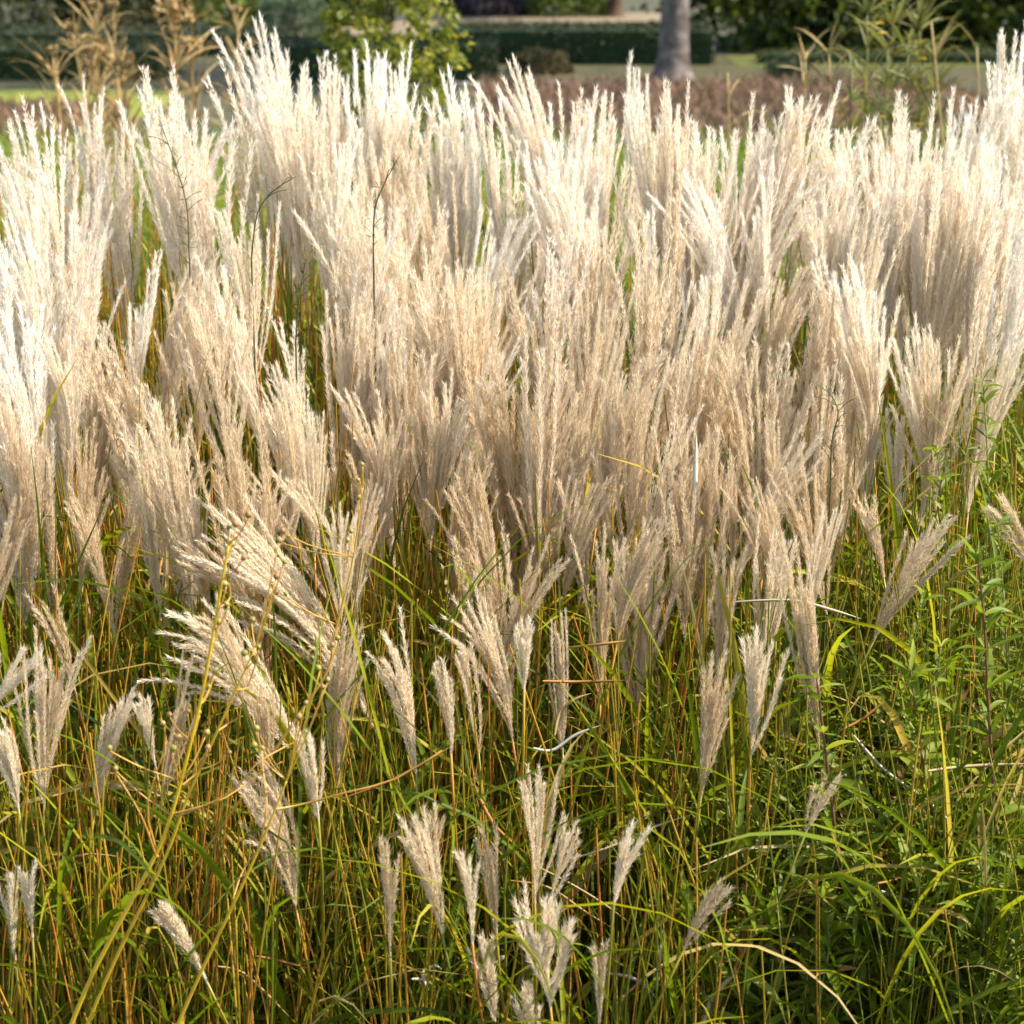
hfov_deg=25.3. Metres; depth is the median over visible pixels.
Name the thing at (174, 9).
dried stalk
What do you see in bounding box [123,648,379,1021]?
plume stalk
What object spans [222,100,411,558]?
plume stalk
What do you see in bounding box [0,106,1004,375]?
meadow grass
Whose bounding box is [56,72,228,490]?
plume stalk
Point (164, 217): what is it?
plume stalk
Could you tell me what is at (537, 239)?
plume stalk
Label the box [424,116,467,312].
plume stalk
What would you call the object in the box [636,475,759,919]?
plume stalk
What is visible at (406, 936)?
dry blade
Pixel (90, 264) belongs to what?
plume stalk
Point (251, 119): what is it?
plume stalk
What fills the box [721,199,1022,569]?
plume stalk
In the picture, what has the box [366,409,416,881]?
plume stalk
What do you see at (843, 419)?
plume stalk
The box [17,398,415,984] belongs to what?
plume stalk
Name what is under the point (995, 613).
leafy weed
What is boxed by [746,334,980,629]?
plume stalk
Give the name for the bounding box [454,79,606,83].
garden path
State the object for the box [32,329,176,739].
plume stalk
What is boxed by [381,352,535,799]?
plume stalk
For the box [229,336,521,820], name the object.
plume stalk
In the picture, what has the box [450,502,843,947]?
plume stalk
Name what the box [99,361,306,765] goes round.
plume stalk
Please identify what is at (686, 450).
plume stalk
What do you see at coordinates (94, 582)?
plume stalk
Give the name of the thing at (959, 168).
plume stalk
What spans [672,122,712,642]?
plume stalk
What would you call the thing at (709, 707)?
plume stalk
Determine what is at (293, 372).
plume stalk
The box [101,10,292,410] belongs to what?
plume stalk
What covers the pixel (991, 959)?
leafy weed
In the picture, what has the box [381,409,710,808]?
plume stalk
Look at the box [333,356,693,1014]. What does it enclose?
plume stalk
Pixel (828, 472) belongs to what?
plume stalk
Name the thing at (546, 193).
plume stalk
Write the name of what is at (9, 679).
plume stalk
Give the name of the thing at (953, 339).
plume stalk
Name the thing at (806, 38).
evergreen tree
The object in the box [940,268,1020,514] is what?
plume stalk
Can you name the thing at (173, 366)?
plume stalk
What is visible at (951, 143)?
plume stalk
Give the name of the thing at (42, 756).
plume stalk
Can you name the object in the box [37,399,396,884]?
plume stalk
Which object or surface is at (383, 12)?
shrub
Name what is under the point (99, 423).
plume stalk
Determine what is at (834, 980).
leafy weed
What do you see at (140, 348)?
plume stalk
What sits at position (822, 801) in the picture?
plume stalk
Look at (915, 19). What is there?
flower stalk
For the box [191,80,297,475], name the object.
plume stalk
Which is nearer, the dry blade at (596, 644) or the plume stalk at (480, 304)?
the dry blade at (596, 644)
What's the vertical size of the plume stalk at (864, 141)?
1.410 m
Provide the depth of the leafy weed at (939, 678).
2.97 m
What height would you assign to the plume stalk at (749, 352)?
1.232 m
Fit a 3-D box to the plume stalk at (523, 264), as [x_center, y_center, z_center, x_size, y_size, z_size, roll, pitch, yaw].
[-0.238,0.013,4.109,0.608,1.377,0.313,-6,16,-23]
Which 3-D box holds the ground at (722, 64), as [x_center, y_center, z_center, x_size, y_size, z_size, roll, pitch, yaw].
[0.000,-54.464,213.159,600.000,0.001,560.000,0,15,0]
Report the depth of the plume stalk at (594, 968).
2.75 m
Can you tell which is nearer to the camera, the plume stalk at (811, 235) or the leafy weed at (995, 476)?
the leafy weed at (995, 476)
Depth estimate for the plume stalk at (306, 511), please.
3.15 m
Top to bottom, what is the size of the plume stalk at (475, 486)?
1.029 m
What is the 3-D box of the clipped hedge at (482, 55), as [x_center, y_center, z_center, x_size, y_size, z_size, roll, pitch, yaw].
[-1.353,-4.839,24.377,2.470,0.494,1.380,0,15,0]
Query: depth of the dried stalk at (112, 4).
9.84 m
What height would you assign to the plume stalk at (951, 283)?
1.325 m
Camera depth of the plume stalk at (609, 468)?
3.25 m
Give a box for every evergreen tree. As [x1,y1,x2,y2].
[617,0,893,51]
[709,0,943,50]
[841,0,1023,49]
[905,0,1023,49]
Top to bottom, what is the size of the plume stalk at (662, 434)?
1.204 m
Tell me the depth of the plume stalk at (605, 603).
3.04 m
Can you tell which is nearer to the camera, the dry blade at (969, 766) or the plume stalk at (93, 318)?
the dry blade at (969, 766)
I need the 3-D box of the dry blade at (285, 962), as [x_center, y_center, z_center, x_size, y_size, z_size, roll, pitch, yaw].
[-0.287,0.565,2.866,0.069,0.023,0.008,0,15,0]
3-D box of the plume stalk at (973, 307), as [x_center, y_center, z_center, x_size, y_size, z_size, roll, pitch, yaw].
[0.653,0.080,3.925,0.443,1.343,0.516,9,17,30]
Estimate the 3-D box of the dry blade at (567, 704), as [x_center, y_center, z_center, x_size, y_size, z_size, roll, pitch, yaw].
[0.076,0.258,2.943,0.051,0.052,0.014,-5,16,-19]
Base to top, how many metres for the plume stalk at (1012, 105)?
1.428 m
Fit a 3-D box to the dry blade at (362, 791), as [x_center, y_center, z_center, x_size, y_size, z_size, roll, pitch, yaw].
[-0.141,0.324,2.833,0.138,0.068,0.009,-1,15,-4]
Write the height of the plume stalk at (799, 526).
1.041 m
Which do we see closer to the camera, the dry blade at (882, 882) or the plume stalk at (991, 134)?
the dry blade at (882, 882)
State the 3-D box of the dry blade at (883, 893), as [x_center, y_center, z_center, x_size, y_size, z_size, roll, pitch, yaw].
[0.510,0.507,2.906,0.184,0.069,0.008,-1,15,-4]
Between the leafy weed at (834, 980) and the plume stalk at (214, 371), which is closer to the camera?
the leafy weed at (834, 980)
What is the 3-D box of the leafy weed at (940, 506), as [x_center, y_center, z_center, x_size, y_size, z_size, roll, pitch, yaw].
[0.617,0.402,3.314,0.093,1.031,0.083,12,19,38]
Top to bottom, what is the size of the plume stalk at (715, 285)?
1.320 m
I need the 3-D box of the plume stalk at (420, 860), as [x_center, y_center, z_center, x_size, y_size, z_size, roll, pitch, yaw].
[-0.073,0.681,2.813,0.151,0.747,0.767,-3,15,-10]
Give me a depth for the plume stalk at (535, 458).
3.19 m
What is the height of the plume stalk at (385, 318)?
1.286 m
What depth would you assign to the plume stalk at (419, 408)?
3.26 m
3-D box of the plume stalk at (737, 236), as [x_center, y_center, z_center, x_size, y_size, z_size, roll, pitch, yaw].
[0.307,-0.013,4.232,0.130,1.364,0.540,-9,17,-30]
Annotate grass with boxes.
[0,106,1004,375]
[0,119,1023,1023]
[0,131,963,184]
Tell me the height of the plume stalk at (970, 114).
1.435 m
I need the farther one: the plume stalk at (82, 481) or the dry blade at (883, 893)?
the plume stalk at (82, 481)
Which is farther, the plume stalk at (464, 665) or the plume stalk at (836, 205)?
the plume stalk at (836, 205)
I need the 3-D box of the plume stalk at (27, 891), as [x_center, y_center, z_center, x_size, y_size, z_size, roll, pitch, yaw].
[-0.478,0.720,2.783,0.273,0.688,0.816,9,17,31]
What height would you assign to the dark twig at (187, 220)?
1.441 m
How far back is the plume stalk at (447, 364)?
3.49 m
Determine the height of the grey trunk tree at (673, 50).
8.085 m
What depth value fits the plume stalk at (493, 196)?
3.95 m
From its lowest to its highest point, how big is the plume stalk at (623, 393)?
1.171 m
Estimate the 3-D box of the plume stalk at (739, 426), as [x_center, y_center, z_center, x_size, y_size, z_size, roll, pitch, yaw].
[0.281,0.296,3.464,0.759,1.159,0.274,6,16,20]
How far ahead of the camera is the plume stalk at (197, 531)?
3.11 m
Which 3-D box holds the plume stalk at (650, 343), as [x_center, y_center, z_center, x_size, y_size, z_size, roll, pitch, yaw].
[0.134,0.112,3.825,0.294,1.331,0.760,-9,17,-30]
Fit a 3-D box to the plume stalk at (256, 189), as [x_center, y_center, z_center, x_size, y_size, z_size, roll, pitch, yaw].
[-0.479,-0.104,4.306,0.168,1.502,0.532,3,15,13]
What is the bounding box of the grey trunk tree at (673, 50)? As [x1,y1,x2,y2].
[646,0,695,82]
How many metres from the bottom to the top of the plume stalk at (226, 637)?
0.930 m
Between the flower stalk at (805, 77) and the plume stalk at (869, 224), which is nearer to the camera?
the plume stalk at (869, 224)
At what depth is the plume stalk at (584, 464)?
3.28 m
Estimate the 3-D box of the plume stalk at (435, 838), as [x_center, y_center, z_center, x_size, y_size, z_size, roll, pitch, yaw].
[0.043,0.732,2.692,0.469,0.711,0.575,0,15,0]
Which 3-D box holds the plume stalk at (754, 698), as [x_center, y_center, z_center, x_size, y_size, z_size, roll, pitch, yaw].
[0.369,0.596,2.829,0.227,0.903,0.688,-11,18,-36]
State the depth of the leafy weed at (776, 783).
2.97 m
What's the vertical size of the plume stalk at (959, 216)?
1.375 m
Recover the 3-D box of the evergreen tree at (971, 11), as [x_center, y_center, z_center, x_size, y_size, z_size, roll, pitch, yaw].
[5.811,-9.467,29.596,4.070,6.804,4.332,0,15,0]
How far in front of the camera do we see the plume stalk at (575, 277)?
3.72 m
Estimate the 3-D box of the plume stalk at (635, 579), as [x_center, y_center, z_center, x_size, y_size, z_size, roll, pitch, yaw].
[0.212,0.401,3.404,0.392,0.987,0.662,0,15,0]
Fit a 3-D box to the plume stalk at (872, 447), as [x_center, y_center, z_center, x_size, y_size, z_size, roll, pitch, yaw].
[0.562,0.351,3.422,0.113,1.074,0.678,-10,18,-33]
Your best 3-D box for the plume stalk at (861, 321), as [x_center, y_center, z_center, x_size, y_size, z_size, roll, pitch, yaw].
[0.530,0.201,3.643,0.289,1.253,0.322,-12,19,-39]
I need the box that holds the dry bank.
[126,13,660,34]
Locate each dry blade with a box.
[0,853,112,880]
[163,945,207,1002]
[213,965,290,1018]
[255,955,309,968]
[343,747,449,798]
[359,935,440,937]
[411,978,431,985]
[421,964,440,989]
[458,769,524,852]
[494,955,504,963]
[510,880,609,926]
[533,725,599,752]
[537,866,638,929]
[542,680,624,682]
[554,693,590,734]
[564,815,688,860]
[569,641,623,647]
[606,973,655,998]
[658,929,662,986]
[690,434,697,524]
[700,971,738,1023]
[710,886,803,1023]
[735,599,860,618]
[838,705,880,731]
[842,886,970,928]
[852,876,899,884]
[853,735,957,828]
[928,763,1023,771]
[944,564,976,586]
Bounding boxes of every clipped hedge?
[0,21,296,55]
[0,36,181,79]
[265,32,499,81]
[431,18,717,64]
[755,47,1023,63]
[762,58,812,85]
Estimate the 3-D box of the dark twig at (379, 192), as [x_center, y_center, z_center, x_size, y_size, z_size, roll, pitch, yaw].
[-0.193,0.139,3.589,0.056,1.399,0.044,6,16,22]
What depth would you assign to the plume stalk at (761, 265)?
3.68 m
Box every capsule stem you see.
[69,508,293,1023]
[86,535,286,1023]
[102,460,363,1002]
[176,642,441,1023]
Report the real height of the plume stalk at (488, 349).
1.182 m
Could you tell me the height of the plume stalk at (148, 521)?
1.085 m
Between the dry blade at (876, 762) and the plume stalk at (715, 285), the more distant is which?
the plume stalk at (715, 285)
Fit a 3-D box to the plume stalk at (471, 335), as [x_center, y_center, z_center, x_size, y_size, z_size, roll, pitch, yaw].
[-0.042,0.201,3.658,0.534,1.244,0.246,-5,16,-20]
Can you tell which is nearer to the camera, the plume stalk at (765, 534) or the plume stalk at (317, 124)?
the plume stalk at (765, 534)
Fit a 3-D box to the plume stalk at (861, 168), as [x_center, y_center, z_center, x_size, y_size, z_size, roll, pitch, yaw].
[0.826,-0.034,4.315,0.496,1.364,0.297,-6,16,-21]
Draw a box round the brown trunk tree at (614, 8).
[602,0,625,16]
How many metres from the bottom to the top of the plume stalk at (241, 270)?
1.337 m
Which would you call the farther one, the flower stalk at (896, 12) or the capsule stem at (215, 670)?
the flower stalk at (896, 12)
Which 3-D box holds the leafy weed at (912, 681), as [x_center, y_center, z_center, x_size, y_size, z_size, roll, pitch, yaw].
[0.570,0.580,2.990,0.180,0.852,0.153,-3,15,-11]
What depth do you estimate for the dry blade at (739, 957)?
2.85 m
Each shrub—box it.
[0,0,103,25]
[51,0,166,26]
[152,0,262,25]
[311,0,475,286]
[323,0,396,26]
[436,0,536,16]
[505,0,607,16]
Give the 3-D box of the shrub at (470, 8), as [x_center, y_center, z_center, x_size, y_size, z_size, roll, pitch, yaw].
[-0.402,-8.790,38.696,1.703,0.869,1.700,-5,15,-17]
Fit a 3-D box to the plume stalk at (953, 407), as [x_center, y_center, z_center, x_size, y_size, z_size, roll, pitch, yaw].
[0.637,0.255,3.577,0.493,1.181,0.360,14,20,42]
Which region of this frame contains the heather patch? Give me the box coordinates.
[0,91,133,147]
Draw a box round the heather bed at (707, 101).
[464,67,1022,148]
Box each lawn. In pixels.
[0,90,188,116]
[724,55,1023,67]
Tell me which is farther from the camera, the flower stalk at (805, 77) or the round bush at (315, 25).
the round bush at (315, 25)
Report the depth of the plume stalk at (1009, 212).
3.67 m
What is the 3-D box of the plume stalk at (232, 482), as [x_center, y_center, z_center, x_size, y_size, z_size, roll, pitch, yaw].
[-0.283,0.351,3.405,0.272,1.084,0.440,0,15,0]
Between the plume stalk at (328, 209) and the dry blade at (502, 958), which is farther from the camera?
the plume stalk at (328, 209)
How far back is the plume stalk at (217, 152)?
3.95 m
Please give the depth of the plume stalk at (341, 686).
2.98 m
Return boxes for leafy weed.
[700,883,787,1023]
[755,754,826,1023]
[780,872,863,1023]
[781,671,926,1023]
[869,584,945,1000]
[882,639,978,1016]
[884,630,958,1012]
[919,444,973,728]
[939,826,1023,1023]
[946,534,1023,1023]
[964,366,1018,741]
[982,513,1023,829]
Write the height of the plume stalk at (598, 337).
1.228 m
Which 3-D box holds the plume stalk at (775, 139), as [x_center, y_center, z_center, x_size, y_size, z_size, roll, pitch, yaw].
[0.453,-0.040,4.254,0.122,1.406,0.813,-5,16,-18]
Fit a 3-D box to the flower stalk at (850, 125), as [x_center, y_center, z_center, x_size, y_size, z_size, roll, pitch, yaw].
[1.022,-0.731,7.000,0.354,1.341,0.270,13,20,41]
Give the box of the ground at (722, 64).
[0,0,1023,436]
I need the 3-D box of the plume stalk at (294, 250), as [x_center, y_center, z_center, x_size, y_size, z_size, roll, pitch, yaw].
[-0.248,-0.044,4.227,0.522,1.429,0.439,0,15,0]
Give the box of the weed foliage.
[641,343,1023,1023]
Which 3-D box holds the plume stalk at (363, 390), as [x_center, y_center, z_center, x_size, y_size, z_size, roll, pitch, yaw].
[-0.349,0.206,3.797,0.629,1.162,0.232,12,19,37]
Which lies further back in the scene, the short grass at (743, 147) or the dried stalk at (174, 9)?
the short grass at (743, 147)
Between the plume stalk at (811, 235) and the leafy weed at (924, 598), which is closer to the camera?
the leafy weed at (924, 598)
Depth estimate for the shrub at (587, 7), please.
38.09 m
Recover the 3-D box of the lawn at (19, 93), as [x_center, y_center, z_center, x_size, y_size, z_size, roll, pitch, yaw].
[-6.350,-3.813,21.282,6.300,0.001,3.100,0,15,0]
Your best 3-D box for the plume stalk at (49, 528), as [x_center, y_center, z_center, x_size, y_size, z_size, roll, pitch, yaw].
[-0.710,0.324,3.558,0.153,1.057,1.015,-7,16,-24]
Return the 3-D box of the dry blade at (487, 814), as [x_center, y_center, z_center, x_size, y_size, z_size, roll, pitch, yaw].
[-0.028,0.383,2.894,0.086,0.113,0.035,3,15,12]
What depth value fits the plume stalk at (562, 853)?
2.77 m
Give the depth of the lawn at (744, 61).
26.47 m
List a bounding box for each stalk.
[0,96,57,484]
[0,101,185,628]
[0,106,144,533]
[0,116,69,553]
[0,164,217,508]
[0,213,53,638]
[0,230,31,565]
[0,234,34,706]
[0,253,127,613]
[0,300,286,778]
[0,345,130,1020]
[0,379,155,755]
[0,388,149,822]
[0,401,323,835]
[0,416,247,1011]
[0,486,294,980]
[0,510,159,909]
[0,581,106,904]
[0,596,168,787]
[0,625,289,1011]
[0,716,166,1023]
[0,859,384,1023]
[0,866,241,1023]
[1,31,126,281]
[1,267,244,697]
[1,308,137,676]
[2,252,414,953]
[5,576,140,632]
[6,415,83,800]
[13,212,211,600]
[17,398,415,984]
[18,482,205,989]
[21,237,175,666]
[23,618,395,1020]
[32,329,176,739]
[37,0,141,258]
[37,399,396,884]
[38,210,175,693]
[38,684,342,1023]
[40,15,157,290]
[40,320,219,720]
[48,172,115,476]
[51,361,206,891]
[53,126,91,307]
[54,597,615,973]
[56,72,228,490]
[57,0,147,271]
[57,248,162,650]
[58,450,162,873]
[61,590,294,1012]
[64,899,229,1023]
[65,691,531,1018]
[68,22,165,264]
[79,0,161,230]
[82,106,258,538]
[84,367,308,824]
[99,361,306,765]
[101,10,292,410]
[112,461,393,953]
[113,502,372,940]
[116,84,320,714]
[116,418,348,1023]
[116,418,417,996]
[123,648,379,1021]
[131,0,228,309]
[131,61,259,601]
[135,382,309,929]
[139,268,351,794]
[141,11,260,277]
[142,485,393,947]
[150,121,238,601]
[153,247,231,734]
[156,312,390,715]
[160,143,449,528]
[169,284,337,750]
[170,534,589,1016]
[173,469,389,999]
[180,492,420,925]
[188,721,399,1014]
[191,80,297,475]
[200,54,287,399]
[204,0,279,239]
[205,191,393,781]
[207,419,405,740]
[213,482,400,907]
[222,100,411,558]
[225,571,716,885]
[227,99,504,399]
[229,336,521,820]
[230,189,441,638]
[231,750,720,1023]
[232,60,417,487]
[233,46,321,410]
[241,107,346,371]
[241,305,368,683]
[247,134,555,463]
[250,115,583,482]
[251,331,560,1017]
[256,620,597,1020]
[258,377,347,723]
[265,358,607,792]
[269,469,609,833]
[281,197,447,685]
[281,356,487,852]
[281,445,499,851]
[286,522,630,1023]
[290,229,591,769]
[291,244,320,673]
[292,58,331,366]
[295,207,537,646]
[298,266,596,609]
[304,49,359,236]
[308,286,387,690]
[309,166,418,594]
[311,413,573,800]
[315,87,562,362]
[319,762,886,1023]
[321,122,362,657]
[323,170,488,741]
[325,619,601,1016]
[328,382,447,673]
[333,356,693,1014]
[339,39,540,450]
[342,325,455,721]
[342,449,608,767]
[350,533,652,829]
[351,83,482,467]
[362,214,597,628]
[362,850,543,1023]
[363,108,413,325]
[363,605,809,1023]
[364,352,478,987]
[366,304,483,793]
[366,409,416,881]
[366,475,630,975]
[370,282,431,683]
[374,425,823,894]
[375,194,571,631]
[376,833,666,1023]
[377,238,669,583]
[377,267,664,770]
[377,650,740,1014]
[378,804,560,1023]
[380,116,513,457]
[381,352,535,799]
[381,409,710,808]
[383,62,539,341]
[390,64,633,518]
[397,455,669,884]
[398,256,636,754]
[403,289,655,750]
[405,389,437,730]
[407,848,677,1023]
[414,404,865,841]
[423,799,760,1023]
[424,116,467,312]
[429,85,493,340]
[431,330,775,820]
[434,264,539,658]
[434,434,704,819]
[438,196,727,655]
[441,109,784,630]
[441,411,745,852]
[448,204,689,667]
[449,516,738,943]
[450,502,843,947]
[452,640,496,1018]
[456,304,632,754]
[466,928,635,1023]
[468,53,629,315]
[469,607,865,1004]
[473,505,693,1010]
[474,82,555,556]
[474,790,717,1020]
[476,281,708,801]
[477,471,657,912]
[485,372,714,816]
[491,77,690,602]
[495,258,669,723]
[499,876,737,1023]
[503,614,832,1004]
[504,270,785,913]
[504,374,655,1006]
[508,158,827,624]
[509,840,746,1023]
[512,226,760,591]
[516,135,604,554]
[516,342,670,999]
[517,240,610,620]
[519,92,756,593]
[519,292,645,751]
[519,293,882,774]
[519,344,865,724]
[522,116,769,607]
[522,139,720,803]
[523,157,688,611]
[532,813,581,1015]
[538,187,644,459]
[541,175,609,650]
[542,243,652,682]
[543,318,742,815]
[543,477,785,817]
[546,78,625,761]
[546,515,763,961]
[550,238,803,606]
[552,398,626,842]
[552,458,750,1016]
[552,818,692,1023]
[555,451,881,784]
[556,354,656,738]
[559,282,663,997]
[567,361,854,922]
[567,624,953,1023]
[588,844,780,1023]
[596,352,868,736]
[599,358,969,758]
[603,203,683,714]
[604,511,945,832]
[606,513,971,825]
[610,90,679,311]
[623,49,649,362]
[625,440,973,748]
[626,433,854,785]
[627,173,864,602]
[628,184,856,511]
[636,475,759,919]
[644,192,998,622]
[646,151,1017,528]
[646,170,743,417]
[650,79,841,599]
[653,110,847,493]
[653,125,770,476]
[653,199,834,523]
[653,254,826,644]
[658,530,821,995]
[661,303,762,787]
[666,106,709,531]
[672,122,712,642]
[673,447,911,785]
[677,341,734,760]
[690,149,792,686]
[707,537,901,925]
[710,144,894,644]
[714,378,1023,677]
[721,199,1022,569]
[723,111,806,474]
[726,750,981,1023]
[727,57,761,230]
[733,182,1012,555]
[736,328,882,749]
[738,144,886,555]
[740,88,823,495]
[740,154,898,411]
[742,139,919,486]
[745,386,817,756]
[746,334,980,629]
[747,157,942,519]
[756,118,881,515]
[761,395,1022,730]
[763,195,911,432]
[763,413,891,755]
[770,96,1010,406]
[777,29,842,340]
[777,239,878,644]
[779,18,869,210]
[785,487,900,764]
[792,126,895,449]
[793,280,837,592]
[794,113,938,349]
[795,330,1023,694]
[798,23,1023,404]
[813,284,902,723]
[817,143,1023,555]
[824,49,888,405]
[825,0,923,210]
[831,258,973,664]
[834,8,922,214]
[836,409,911,682]
[842,202,965,656]
[849,0,936,197]
[858,119,929,546]
[858,135,922,480]
[859,7,959,203]
[867,327,1023,778]
[870,88,1015,416]
[871,311,952,578]
[873,0,968,353]
[875,137,973,528]
[876,119,941,534]
[878,172,1018,583]
[883,10,975,187]
[883,184,985,462]
[888,182,990,529]
[900,144,1020,528]
[901,114,969,457]
[902,193,1020,513]
[903,83,1023,467]
[905,150,986,533]
[908,177,1023,508]
[930,9,977,161]
[935,213,1012,615]
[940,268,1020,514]
[943,134,1020,441]
[943,138,997,507]
[944,17,980,132]
[945,199,1023,623]
[971,60,1023,438]
[980,490,1023,560]
[989,96,1023,372]
[1011,32,1023,251]
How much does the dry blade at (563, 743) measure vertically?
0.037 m
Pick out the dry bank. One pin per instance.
(400, 20)
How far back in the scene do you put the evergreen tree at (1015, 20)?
29.47 m
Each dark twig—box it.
[147,119,216,909]
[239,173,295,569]
[364,152,402,694]
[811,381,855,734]
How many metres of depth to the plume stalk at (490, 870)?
2.77 m
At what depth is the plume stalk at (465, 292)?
3.51 m
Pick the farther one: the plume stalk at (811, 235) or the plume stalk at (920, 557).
the plume stalk at (811, 235)
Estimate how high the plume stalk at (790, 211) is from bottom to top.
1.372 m
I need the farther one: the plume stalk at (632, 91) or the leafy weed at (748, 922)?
the plume stalk at (632, 91)
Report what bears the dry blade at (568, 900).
on the grass at (256, 921)
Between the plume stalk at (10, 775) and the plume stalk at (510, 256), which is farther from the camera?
the plume stalk at (510, 256)
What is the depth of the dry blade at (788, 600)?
2.99 m
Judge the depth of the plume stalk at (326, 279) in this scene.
3.91 m
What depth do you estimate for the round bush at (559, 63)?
24.91 m
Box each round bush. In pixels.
[255,0,331,38]
[505,47,575,74]
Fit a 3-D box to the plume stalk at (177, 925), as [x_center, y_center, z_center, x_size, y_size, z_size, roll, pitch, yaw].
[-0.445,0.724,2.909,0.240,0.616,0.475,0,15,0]
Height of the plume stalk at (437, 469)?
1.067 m
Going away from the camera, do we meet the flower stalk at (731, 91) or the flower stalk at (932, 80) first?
the flower stalk at (932, 80)
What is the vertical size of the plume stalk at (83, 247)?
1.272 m
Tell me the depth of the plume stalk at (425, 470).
3.27 m
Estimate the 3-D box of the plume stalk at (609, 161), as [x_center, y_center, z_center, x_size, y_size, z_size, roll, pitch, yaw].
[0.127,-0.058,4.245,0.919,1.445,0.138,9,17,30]
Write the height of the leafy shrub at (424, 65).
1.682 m
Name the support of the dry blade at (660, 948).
attached to the grass at (256, 921)
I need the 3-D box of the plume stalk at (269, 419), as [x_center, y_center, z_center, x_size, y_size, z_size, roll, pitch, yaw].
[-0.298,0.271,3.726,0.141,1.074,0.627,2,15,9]
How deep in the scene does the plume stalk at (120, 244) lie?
3.99 m
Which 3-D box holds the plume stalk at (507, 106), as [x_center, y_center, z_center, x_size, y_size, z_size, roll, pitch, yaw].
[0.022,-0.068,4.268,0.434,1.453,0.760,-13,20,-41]
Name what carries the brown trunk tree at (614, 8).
on the dry bank
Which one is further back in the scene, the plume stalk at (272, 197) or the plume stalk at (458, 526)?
the plume stalk at (272, 197)
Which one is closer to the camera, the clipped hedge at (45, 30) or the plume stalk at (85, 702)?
the plume stalk at (85, 702)
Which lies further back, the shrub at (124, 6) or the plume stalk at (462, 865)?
the shrub at (124, 6)
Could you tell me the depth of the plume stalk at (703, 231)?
3.70 m

